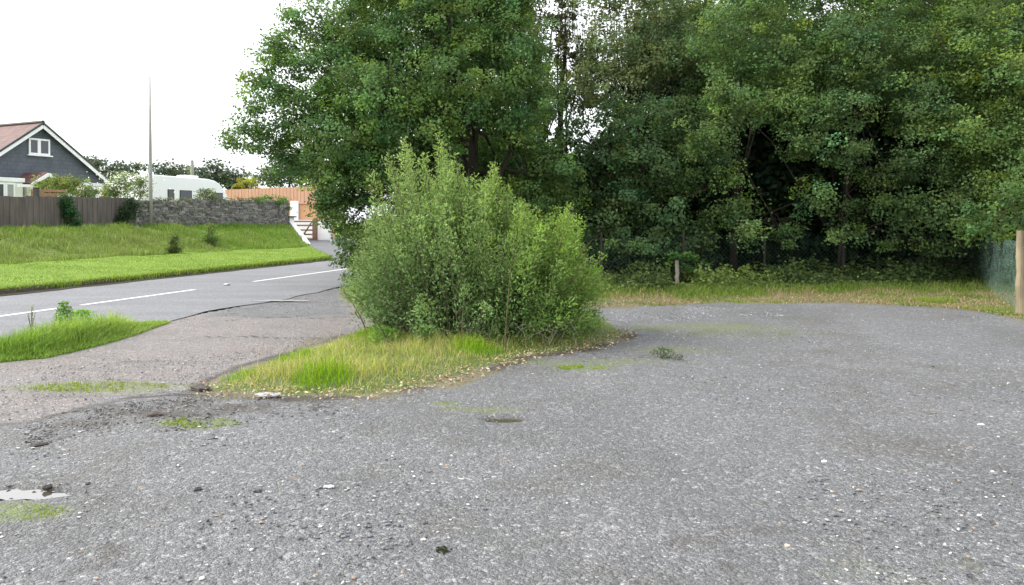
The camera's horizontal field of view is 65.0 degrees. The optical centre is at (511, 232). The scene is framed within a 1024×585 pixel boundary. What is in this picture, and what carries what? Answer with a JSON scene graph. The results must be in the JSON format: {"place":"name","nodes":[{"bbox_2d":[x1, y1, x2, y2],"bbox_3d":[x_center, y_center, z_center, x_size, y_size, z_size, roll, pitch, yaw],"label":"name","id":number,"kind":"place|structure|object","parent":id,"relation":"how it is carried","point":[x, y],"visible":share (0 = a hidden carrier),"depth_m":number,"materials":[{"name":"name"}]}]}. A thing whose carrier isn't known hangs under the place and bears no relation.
{"place":"outdoors","nodes":[
{"label":"outdoors","id":0,"kind":"place"},
{"bbox_2d":[0,228,332,295],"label":"grass bank","id":1,"kind":"structure","parent":0,"point":[25,290],"depth_m":26.10,"materials":[{"name":"green plant"}]},
{"bbox_2d":[32,187,38,196],"bbox_3d":[-20.994,-1.002,35.489,0.220,2.006,0.220,0,1,0],"label":"garden post","id":2,"kind":"object","parent":1,"relation":"on","point":[35,191],"visible":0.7,"depth_m":35.39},
{"bbox_2d":[31,189,66,196],"bbox_3d":[-20.725,-0.971,36.018,1.440,1.977,0.100,0,1,-20],"label":"slatted screen","id":3,"kind":"object","parent":1,"relation":"on","point":[48,194],"visible":0.3,"depth_m":35.97,"materials":[{"name":"brown wood"}]},
{"bbox_2d":[0,120,109,197],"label":"bungalow","id":4,"kind":"object","parent":1,"relation":"on","point":[42,148],"visible":0.58,"depth_m":44.79,"materials":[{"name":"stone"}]},
{"bbox_2d":[0,182,5,195],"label":"window","id":5,"kind":"structure","parent":4,"relation":"in","point":[2,185],"depth_m":41.63,"materials":[{"name":"plastic"}]},
{"bbox_2d":[5,183,14,196],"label":"window","id":6,"kind":"structure","parent":4,"relation":"in","point":[10,187],"depth_m":41.99,"materials":[{"name":"plastic"}]},
{"bbox_2d":[27,138,52,156],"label":"window","id":7,"kind":"structure","parent":4,"relation":"in","point":[36,147],"depth_m":44.80,"materials":[{"name":"plastic"}]},
{"bbox_2d":[26,173,90,196],"bbox_3d":[-21.989,-1.587,38.920,2.839,2.699,2.108,0,1,0],"label":"garden shrub","id":8,"kind":"object","parent":1,"relation":"on","point":[58,183],"visible":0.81,"depth_m":38.68,"materials":[{"name":"green plant"}]},
{"bbox_2d":[0,195,133,227],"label":"wooden fence","id":9,"kind":"object","parent":1,"relation":"on","point":[24,210],"visible":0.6,"depth_m":32.10,"materials":[{"name":"brown wood"}]},
{"bbox_2d":[56,190,84,227],"bbox_3d":[-18.116,-0.848,32.786,1.313,1.831,0.947,0,1,0],"label":"ivy","id":10,"kind":"object","parent":9,"relation":"attached to","point":[69,211],"visible":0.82,"depth_m":32.64,"materials":[{"name":"green plant"}]},
{"bbox_2d":[112,196,145,226],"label":"ivy","id":11,"kind":"object","parent":9,"relation":"attached to","point":[130,212],"visible":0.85,"depth_m":35.61,"materials":[{"name":"green plant"}]},
{"bbox_2d":[69,183,106,197],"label":"garden shrub","id":12,"kind":"object","parent":1,"relation":"on","point":[87,191],"visible":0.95,"depth_m":38.24,"materials":[{"name":"green plant"}]},
{"bbox_2d":[86,162,174,199],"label":"blossom shrub","id":13,"kind":"object","parent":1,"relation":"on","point":[138,182],"visible":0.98,"depth_m":40.12,"materials":[{"name":"green plant"}]},
{"bbox_2d":[148,76,152,223],"bbox_3d":[-16.643,-3.613,36.989,0.186,7.146,0.209,0,1,0],"label":"telegraph pole","id":14,"kind":"object","parent":1,"relation":"on","point":[150,180],"visible":0.87,"depth_m":36.94,"materials":[{"name":"grey wood"}]},
{"bbox_2d":[0,221,310,263],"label":"bank grass","id":15,"kind":"structure","parent":1,"relation":"on","point":[51,234],"depth_m":32.02,"materials":[{"name":"green plant"}]},
{"bbox_2d":[109,171,228,200],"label":"caravan","id":16,"kind":"object","parent":1,"relation":"on","point":[183,186],"visible":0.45,"depth_m":44.90,"materials":[{"name":"metal"}]},
{"bbox_2d":[168,189,173,199],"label":"window","id":17,"kind":"structure","parent":16,"relation":"in","point":[170,191],"depth_m":44.33,"materials":[{"name":"glass"}]},
{"bbox_2d":[180,190,191,200],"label":"window","id":18,"kind":"structure","parent":16,"relation":"in","point":[183,193],"depth_m":45.34,"materials":[{"name":"glass"}]},
{"bbox_2d":[214,193,222,199],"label":"window","id":19,"kind":"structure","parent":16,"relation":"in","point":[221,195],"depth_m":47.85,"materials":[{"name":"glass"}]},
{"bbox_2d":[164,228,183,253],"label":"bank shrub","id":20,"kind":"object","parent":1,"relation":"on","point":[173,248],"visible":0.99,"depth_m":31.43,"materials":[{"name":"green plant"}]},
{"bbox_2d":[193,188,220,201],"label":"bush","id":21,"kind":"object","parent":1,"relation":"on","point":[206,192],"visible":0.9,"depth_m":41.28,"materials":[{"name":"green plant"}]},
{"bbox_2d":[195,221,225,243],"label":"bank shrub","id":22,"kind":"object","parent":1,"relation":"on","point":[209,239],"visible":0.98,"depth_m":35.91,"materials":[{"name":"green plant"}]},
{"bbox_2d":[134,199,289,227],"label":"stone wall","id":23,"kind":"structure","parent":1,"relation":"on","point":[193,212],"depth_m":41.23,"materials":[{"name":"grey stone"}]},
{"bbox_2d":[153,195,258,204],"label":"wall top growth","id":24,"kind":"object","parent":23,"relation":"on","point":[167,199],"depth_m":40.81,"materials":[{"name":"green plant"}]},
{"bbox_2d":[245,194,292,215],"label":"ivy","id":25,"kind":"object","parent":23,"relation":"attached to","point":[281,199],"visible":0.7,"depth_m":46.51,"materials":[{"name":"green plant"}]},
{"bbox_2d":[0,258,438,337],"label":"road","id":26,"kind":"structure","parent":0,"point":[213,292],"depth_m":17.55,"materials":[{"name":"grey asphalt"}]},
{"bbox_2d":[1,269,341,315],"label":"road marking","id":27,"kind":"object","parent":26,"relation":"on","point":[149,295],"visible":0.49,"depth_m":16.81,"materials":[{"name":"paint"}]},
{"bbox_2d":[306,236,359,259],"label":"driveway","id":28,"kind":"structure","parent":0,"point":[325,246],"depth_m":42.74,"materials":[{"name":"concrete"}]},
{"bbox_2d":[190,160,193,174],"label":"telegraph pole","id":29,"kind":"object","parent":28,"relation":"on","point":[191,167],"visible":0.34,"depth_m":61.86,"materials":[{"name":"wood"}]},
{"bbox_2d":[231,177,265,188],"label":"yellow shrub","id":30,"kind":"object","parent":28,"relation":"on","point":[242,184],"visible":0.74,"depth_m":59.71,"materials":[{"name":"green plant"}]},
{"bbox_2d":[225,186,334,236],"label":"orange fence","id":31,"kind":"object","parent":28,"relation":"on","point":[299,197],"visible":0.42,"depth_m":56.02,"materials":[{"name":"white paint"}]},
{"bbox_2d":[290,201,298,219],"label":"door","id":32,"kind":"structure","parent":31,"relation":"in","point":[295,210],"depth_m":55.93,"materials":[{"name":"white paint"}]},
{"bbox_2d":[294,218,317,239],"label":"field gate","id":33,"kind":"structure","parent":28,"relation":"on","point":[314,234],"depth_m":48.39,"materials":[{"name":"brown wood"}]},
{"bbox_2d":[294,220,323,237],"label":"white wall","id":34,"kind":"structure","parent":28,"relation":"on","point":[304,227],"depth_m":51.64,"materials":[{"name":"paint"}]},
{"bbox_2d":[318,220,331,240],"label":"white gate","id":35,"kind":"structure","parent":28,"relation":"on","point":[324,234],"depth_m":48.67,"materials":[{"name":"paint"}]},
{"bbox_2d":[0,0,895,222],"label":"sky","id":36,"kind":"structure","parent":0,"point":[83,68],"materials":[{"name":"white"}]},
{"bbox_2d":[0,235,1023,584],"bbox_3d":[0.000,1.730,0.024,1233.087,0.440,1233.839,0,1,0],"label":"ground","id":37,"kind":"structure","parent":0,"point":[592,427],"depth_m":5.46,"materials":[{"name":"grey gravel"}]},
{"bbox_2d":[0,489,73,499],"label":"puddle","id":38,"kind":"object","parent":37,"relation":"on","point":[16,494],"visible":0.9,"depth_m":4.76,"materials":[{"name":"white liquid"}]},
{"bbox_2d":[30,441,48,446],"bbox_3d":[-3.395,1.515,5.764,0.106,0.032,0.096,0,1,18],"label":"earth clod","id":39,"kind":"object","parent":37,"relation":"on","point":[37,443],"visible":1,"depth_m":5.75,"materials":[{"name":"stone"}]},
{"bbox_2d":[42,484,52,489],"bbox_3d":[-2.793,1.526,4.835,0.040,0.032,0.066,0,1,27],"label":"earth clod","id":40,"kind":"object","parent":37,"relation":"on","point":[46,487],"visible":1,"depth_m":4.82,"materials":[{"name":"stone"}]},
{"bbox_2d":[0,309,171,361],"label":"roadside grass","id":41,"kind":"structure","parent":37,"relation":"on","point":[53,340],"depth_m":10.16,"materials":[{"name":"green plant"}]},
{"bbox_2d":[27,306,34,329],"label":"weed","id":42,"kind":"object","parent":41,"relation":"on","point":[31,313],"visible":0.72,"depth_m":11.67,"materials":[{"name":"green plant"}]},
{"bbox_2d":[53,300,73,324],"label":"weed","id":43,"kind":"object","parent":41,"relation":"on","point":[62,310],"visible":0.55,"depth_m":11.83,"materials":[{"name":"green plant"}]},
{"bbox_2d":[71,308,95,324],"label":"weed","id":44,"kind":"object","parent":41,"relation":"on","point":[83,311],"visible":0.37,"depth_m":12.27,"materials":[{"name":"green plant"}]},
{"bbox_2d":[146,411,163,416],"bbox_3d":[-2.959,1.501,6.652,0.123,0.048,0.133,-1,1,-35],"label":"earth clod","id":45,"kind":"object","parent":37,"relation":"on","point":[153,414],"visible":0.99,"depth_m":6.63,"materials":[{"name":"stone"}]},
{"bbox_2d":[1,341,326,414],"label":"track stones","id":46,"kind":"object","parent":37,"relation":"on","point":[108,378],"visible":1,"depth_m":8.51,"materials":[{"name":"grey gravel"}]},
{"bbox_2d":[23,395,342,442],"bbox_3d":[-2.649,1.500,6.814,2.586,0.021,1.289,0,1,-24],"label":"rubble","id":47,"kind":"object","parent":37,"relation":"on","point":[104,424],"visible":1,"depth_m":6.55,"materials":[{"name":"gravel"}]},
{"bbox_2d":[28,293,344,418],"bbox_3d":[-3.480,1.411,12.695,2.304,0.001,12.330,0,1,-7],"label":"track crack","id":48,"kind":"object","parent":37,"relation":"on","point":[198,391],"visible":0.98,"depth_m":7.52,"materials":[{"name":"grey asphalt"}]},
{"bbox_2d":[194,487,201,491],"bbox_3d":[-1.873,1.529,4.789,0.046,0.035,0.052,0,1,-22],"label":"stone","id":49,"kind":"object","parent":37,"relation":"on","point":[197,489],"visible":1,"depth_m":4.78,"materials":[{"name":"grey stone"}]},
{"bbox_2d":[190,383,209,391],"bbox_3d":[-2.967,1.481,7.680,0.165,0.067,0.245,-1,1,-41],"label":"earth clod","id":50,"kind":"object","parent":37,"relation":"on","point":[197,388],"visible":0.88,"depth_m":7.64,"materials":[{"name":"soil"}]},
{"bbox_2d":[253,392,280,397],"bbox_3d":[-2.261,1.491,7.415,0.243,0.041,0.168,0,1,-26],"label":"stone","id":51,"kind":"object","parent":37,"relation":"on","point":[264,394],"visible":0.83,"depth_m":7.38,"materials":[{"name":"grey stone"}]},
{"bbox_2d":[255,300,306,300],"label":"puddle","id":52,"kind":"object","parent":37,"relation":"on","point":[280,300],"visible":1,"depth_m":16.15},
{"bbox_2d":[289,220,309,243],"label":"retaining wall","id":53,"kind":"structure","parent":37,"relation":"on","point":[294,225],"depth_m":46.41,"materials":[{"name":"white paint"}]},
{"bbox_2d":[323,485,334,488],"bbox_3d":[-1.104,1.529,4.849,0.069,0.019,0.044,0,1,1],"label":"stone","id":54,"kind":"object","parent":37,"relation":"on","point":[328,486],"visible":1,"depth_m":4.84,"materials":[{"name":"grey stone"}]},
{"bbox_2d":[327,206,417,286],"bbox_3d":[-3.234,0.404,19.067,2.096,2.162,2.062,0,1,0],"label":"hedge shrub","id":55,"kind":"object","parent":37,"relation":"on","point":[350,249],"visible":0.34,"depth_m":18.76,"materials":[{"name":"green plant"}]},
{"bbox_2d":[363,325,402,345],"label":"weed","id":56,"kind":"object","parent":37,"relation":"on","point":[390,331],"visible":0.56,"depth_m":10.02,"materials":[{"name":"green plant"}]},
{"bbox_2d":[212,0,593,256],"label":"broadleaf tree","id":57,"kind":"object","parent":37,"relation":"on","point":[449,41],"visible":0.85,"depth_m":19.89,"materials":[{"name":"green plant"}]},
{"bbox_2d":[209,280,621,394],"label":"island grass","id":58,"kind":"structure","parent":37,"relation":"on","point":[334,366],"depth_m":8.78,"materials":[{"name":"green plant"}]},
{"bbox_2d":[408,324,433,343],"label":"weed","id":59,"kind":"object","parent":37,"relation":"on","point":[421,330],"visible":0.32,"depth_m":10.08,"materials":[{"name":"green plant"}]},
{"bbox_2d":[436,545,451,554],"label":"weed","id":60,"kind":"object","parent":37,"relation":"on","point":[444,549],"visible":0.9,"depth_m":3.89,"materials":[{"name":"green plant"}]},
{"bbox_2d":[362,96,574,264],"bbox_3d":[-1.421,-1.433,29.845,8.648,7.771,5.294,0,1,0],"label":"woodland tree","id":61,"kind":"object","parent":37,"relation":"on","point":[486,132],"depth_m":28.75,"materials":[{"name":"green plant"}]},
{"bbox_2d":[337,131,609,346],"bbox_3d":[-0.539,0.042,11.064,3.902,3.087,3.898,0,1,0],"label":"willow bush","id":62,"kind":"object","parent":37,"relation":"on","point":[502,266],"visible":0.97,"depth_m":10.71,"materials":[{"name":"green plant"}]},
{"bbox_2d":[409,321,577,344],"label":"dead twigs","id":63,"kind":"object","parent":37,"relation":"on","point":[521,330],"visible":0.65,"depth_m":10.23,"materials":[{"name":"brown wood"}]},
{"bbox_2d":[486,418,521,422],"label":"puddle","id":64,"kind":"object","parent":37,"relation":"on","point":[506,420],"visible":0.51,"depth_m":6.53,"materials":[{"name":"grey liquid"}]},
{"bbox_2d":[0,296,1014,518],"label":"moss patch","id":65,"kind":"object","parent":37,"relation":"on","point":[939,300],"visible":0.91,"depth_m":7.86,"materials":[{"name":"green plant"}]},
{"bbox_2d":[548,0,582,254],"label":"ivy clad tree","id":66,"kind":"object","parent":37,"relation":"on","point":[561,39],"visible":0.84,"depth_m":25.86,"materials":[{"name":"green plant"}]},
{"bbox_2d":[525,0,608,251],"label":"olive tree","id":67,"kind":"object","parent":37,"relation":"on","point":[569,40],"visible":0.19,"depth_m":26.11,"materials":[{"name":"green plant"}]},
{"bbox_2d":[570,118,614,255],"bbox_3d":[4.036,-2.177,37.710,6.621,6.808,6.543,0,1,0],"label":"roadside tree","id":68,"kind":"object","parent":37,"relation":"on","point":[593,135],"visible":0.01,"depth_m":37.68,"materials":[{"name":"green plant"}]},
{"bbox_2d":[195,283,1023,400],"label":"fallen leaves","id":69,"kind":"object","parent":37,"relation":"on","point":[447,376],"visible":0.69,"depth_m":8.64,"materials":[{"name":"beige plant"}]},
{"bbox_2d":[501,99,718,270],"bbox_3d":[3.157,-1.426,27.093,8.584,6.590,4.871,0,1,0],"label":"woodland tree","id":70,"kind":"object","parent":37,"relation":"on","point":[596,178],"visible":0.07,"depth_m":26.14,"materials":[{"name":"green plant"}]},
{"bbox_2d":[590,239,659,279],"bbox_3d":[2.913,0.795,21.207,1.939,1.327,1.861,0,1,0],"label":"understory shrub","id":71,"kind":"object","parent":37,"relation":"on","point":[623,260],"visible":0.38,"depth_m":20.73,"materials":[{"name":"green plant"}]},
{"bbox_2d":[558,0,721,271],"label":"feathery tree","id":72,"kind":"object","parent":37,"relation":"on","point":[648,54],"visible":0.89,"depth_m":24.46,"materials":[{"name":"green plant"}]},
{"bbox_2d":[555,89,749,271],"bbox_3d":[3.665,-1.206,21.428,4.990,5.353,3.448,0,1,0],"label":"thin branched tree","id":73,"kind":"object","parent":37,"relation":"on","point":[645,203],"visible":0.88,"depth_m":21.11,"materials":[{"name":"green plant"}]},
{"bbox_2d":[650,347,675,358],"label":"weed","id":74,"kind":"object","parent":37,"relation":"on","point":[664,352],"visible":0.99,"depth_m":9.46,"materials":[{"name":"green plant"}]},
{"bbox_2d":[594,0,736,138],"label":"woodland tree","id":75,"kind":"object","parent":37,"relation":"on","point":[658,38],"visible":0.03,"depth_m":29.73,"materials":[{"name":"green plant"}]},
{"bbox_2d":[675,260,678,283],"bbox_3d":[4.026,1.146,19.617,0.113,0.961,0.107,0,1,-11],"label":"fence stake","id":76,"kind":"object","parent":37,"relation":"on","point":[677,271],"visible":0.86,"depth_m":19.57,"materials":[{"name":"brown wood"}]},
{"bbox_2d":[671,354,682,360],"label":"weed","id":77,"kind":"object","parent":37,"relation":"on","point":[678,358],"visible":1,"depth_m":9.30,"materials":[{"name":"green plant"}]},
{"bbox_2d":[660,250,708,275],"bbox_3d":[4.230,0.935,19.971,1.126,1.075,1.283,0,1,0],"label":"hedge plant","id":78,"kind":"object","parent":37,"relation":"on","point":[689,255],"visible":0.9,"depth_m":19.74,"materials":[{"name":"green plant"}]},
{"bbox_2d":[649,233,723,281],"bbox_3d":[4.469,0.723,21.209,1.900,1.468,1.869,0,1,0],"label":"understory shrub","id":79,"kind":"object","parent":37,"relation":"on","point":[702,257],"visible":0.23,"depth_m":20.74,"materials":[{"name":"green plant"}]},
{"bbox_2d":[611,307,784,321],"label":"fresh chippings","id":80,"kind":"object","parent":37,"relation":"on","point":[771,315],"visible":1,"depth_m":13.81,"materials":[{"name":"gravel"}]},
{"bbox_2d":[598,3,871,272],"bbox_3d":[7.043,-2.712,26.299,8.706,9.724,5.639,0,1,0],"label":"woodland tree","id":81,"kind":"object","parent":37,"relation":"on","point":[768,177],"visible":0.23,"depth_m":24.93,"materials":[{"name":"green plant"}]},
{"bbox_2d":[652,0,878,272],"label":"hedgerow tree","id":82,"kind":"object","parent":37,"relation":"on","point":[756,56],"visible":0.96,"depth_m":20.57,"materials":[{"name":"green plant"}]},
{"bbox_2d":[644,0,896,253],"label":"woodland tree","id":83,"kind":"object","parent":37,"relation":"on","point":[737,32],"depth_m":29.79,"materials":[{"name":"green plant"}]},
{"bbox_2d":[579,231,974,282],"bbox_3d":[6.841,0.739,20.483,10.545,1.550,0.089,0,1,-6],"label":"wire fence","id":84,"kind":"object","parent":37,"relation":"on","point":[763,258],"visible":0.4,"depth_m":20.41,"materials":[{"name":"green metal"}]},
{"bbox_2d":[580,251,1004,294],"bbox_3d":[5.992,0.943,20.471,15.067,0.845,6.184,0,1,0],"label":"bramble cover","id":85,"kind":"object","parent":37,"relation":"on","point":[909,272],"visible":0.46,"depth_m":19.63,"materials":[{"name":"green plant"}]},
{"bbox_2d":[566,272,1023,319],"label":"dry verge grass","id":86,"kind":"structure","parent":37,"relation":"on","point":[998,283],"depth_m":17.50,"materials":[{"name":"green plant"}]},
{"bbox_2d":[729,1,1001,273],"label":"woodland tree","id":87,"kind":"object","parent":37,"relation":"on","point":[875,125],"visible":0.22,"depth_m":24.57,"materials":[{"name":"green plant"}]},
{"bbox_2d":[787,0,1023,272],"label":"hedgerow tree","id":88,"kind":"object","parent":37,"relation":"on","point":[874,61],"visible":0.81,"depth_m":20.12,"materials":[{"name":"green plant"}]},
{"bbox_2d":[810,0,1002,210],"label":"woodland tree","id":89,"kind":"object","parent":37,"relation":"on","point":[889,31],"depth_m":29.54,"materials":[{"name":"green plant"}]},
{"bbox_2d":[864,0,1023,275],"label":"woodland tree","id":90,"kind":"object","parent":37,"relation":"on","point":[903,254],"visible":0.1,"depth_m":24.34,"materials":[{"name":"green plant"}]},
{"bbox_2d":[918,236,994,279],"bbox_3d":[11.617,0.734,21.309,1.713,1.438,1.953,0,1,0],"label":"understory shrub","id":91,"kind":"object","parent":37,"relation":"on","point":[959,261],"visible":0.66,"depth_m":20.82,"materials":[{"name":"green plant"}]},
{"bbox_2d":[896,0,1023,278],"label":"hedgerow tree","id":92,"kind":"object","parent":37,"relation":"on","point":[1000,149],"visible":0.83,"depth_m":19.46,"materials":[{"name":"green plant"}]},
{"bbox_2d":[918,0,1023,62],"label":"woodland tree","id":93,"kind":"object","parent":37,"relation":"on","point":[1022,9],"visible":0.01,"depth_m":27.17,"materials":[{"name":"green plant"}]},
{"bbox_2d":[952,183,1023,285],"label":"hedge shrub","id":94,"kind":"object","parent":37,"relation":"on","point":[971,231],"visible":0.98,"depth_m":16.33,"materials":[{"name":"green plant"}]},
{"bbox_2d":[1015,231,1023,313],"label":"fence stake","id":95,"kind":"object","parent":37,"relation":"on","point":[1019,292],"visible":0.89,"depth_m":13.86,"materials":[{"name":"brown wood"}]},
{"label":"field","id":96,"kind":"structure","parent":0,"visible":0},
{"bbox_2d":[84,154,105,167],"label":"distant tree","id":97,"kind":"object","parent":96,"relation":"on","point":[88,158],"visible":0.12,"depth_m":89.88,"materials":[{"name":"green plant"}]},
{"bbox_2d":[89,156,134,194],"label":"distant tree","id":98,"kind":"object","parent":96,"relation":"on","point":[99,163],"visible":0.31,"depth_m":77.32,"materials":[{"name":"green plant"}]},
{"bbox_2d":[121,159,142,174],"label":"distant tree","id":99,"kind":"object","parent":96,"relation":"on","point":[135,166],"visible":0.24,"depth_m":84.53,"materials":[{"name":"green plant"}]},
{"bbox_2d":[139,158,187,175],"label":"distant tree","id":100,"kind":"object","parent":96,"relation":"on","point":[169,170],"visible":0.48,"depth_m":83.50,"materials":[{"name":"green plant"}]},
{"bbox_2d":[167,164,195,174],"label":"distant tree","id":101,"kind":"object","parent":96,"relation":"on","point":[182,169],"visible":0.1,"depth_m":87.60,"materials":[{"name":"green plant"}]},
{"bbox_2d":[183,154,234,188],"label":"distant tree","id":102,"kind":"object","parent":96,"relation":"on","point":[222,177],"visible":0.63,"depth_m":79.48,"materials":[{"name":"green plant"}]},
{"bbox_2d":[217,165,252,189],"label":"distant tree","id":103,"kind":"object","parent":96,"relation":"on","point":[237,175],"visible":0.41,"depth_m":81.78,"materials":[{"name":"green plant"}]},
{"bbox_2d":[245,143,337,187],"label":"orchard tree","id":104,"kind":"object","parent":96,"relation":"on","point":[273,179],"visible":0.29,"depth_m":62.83,"materials":[{"name":"green plant"}]}
]}

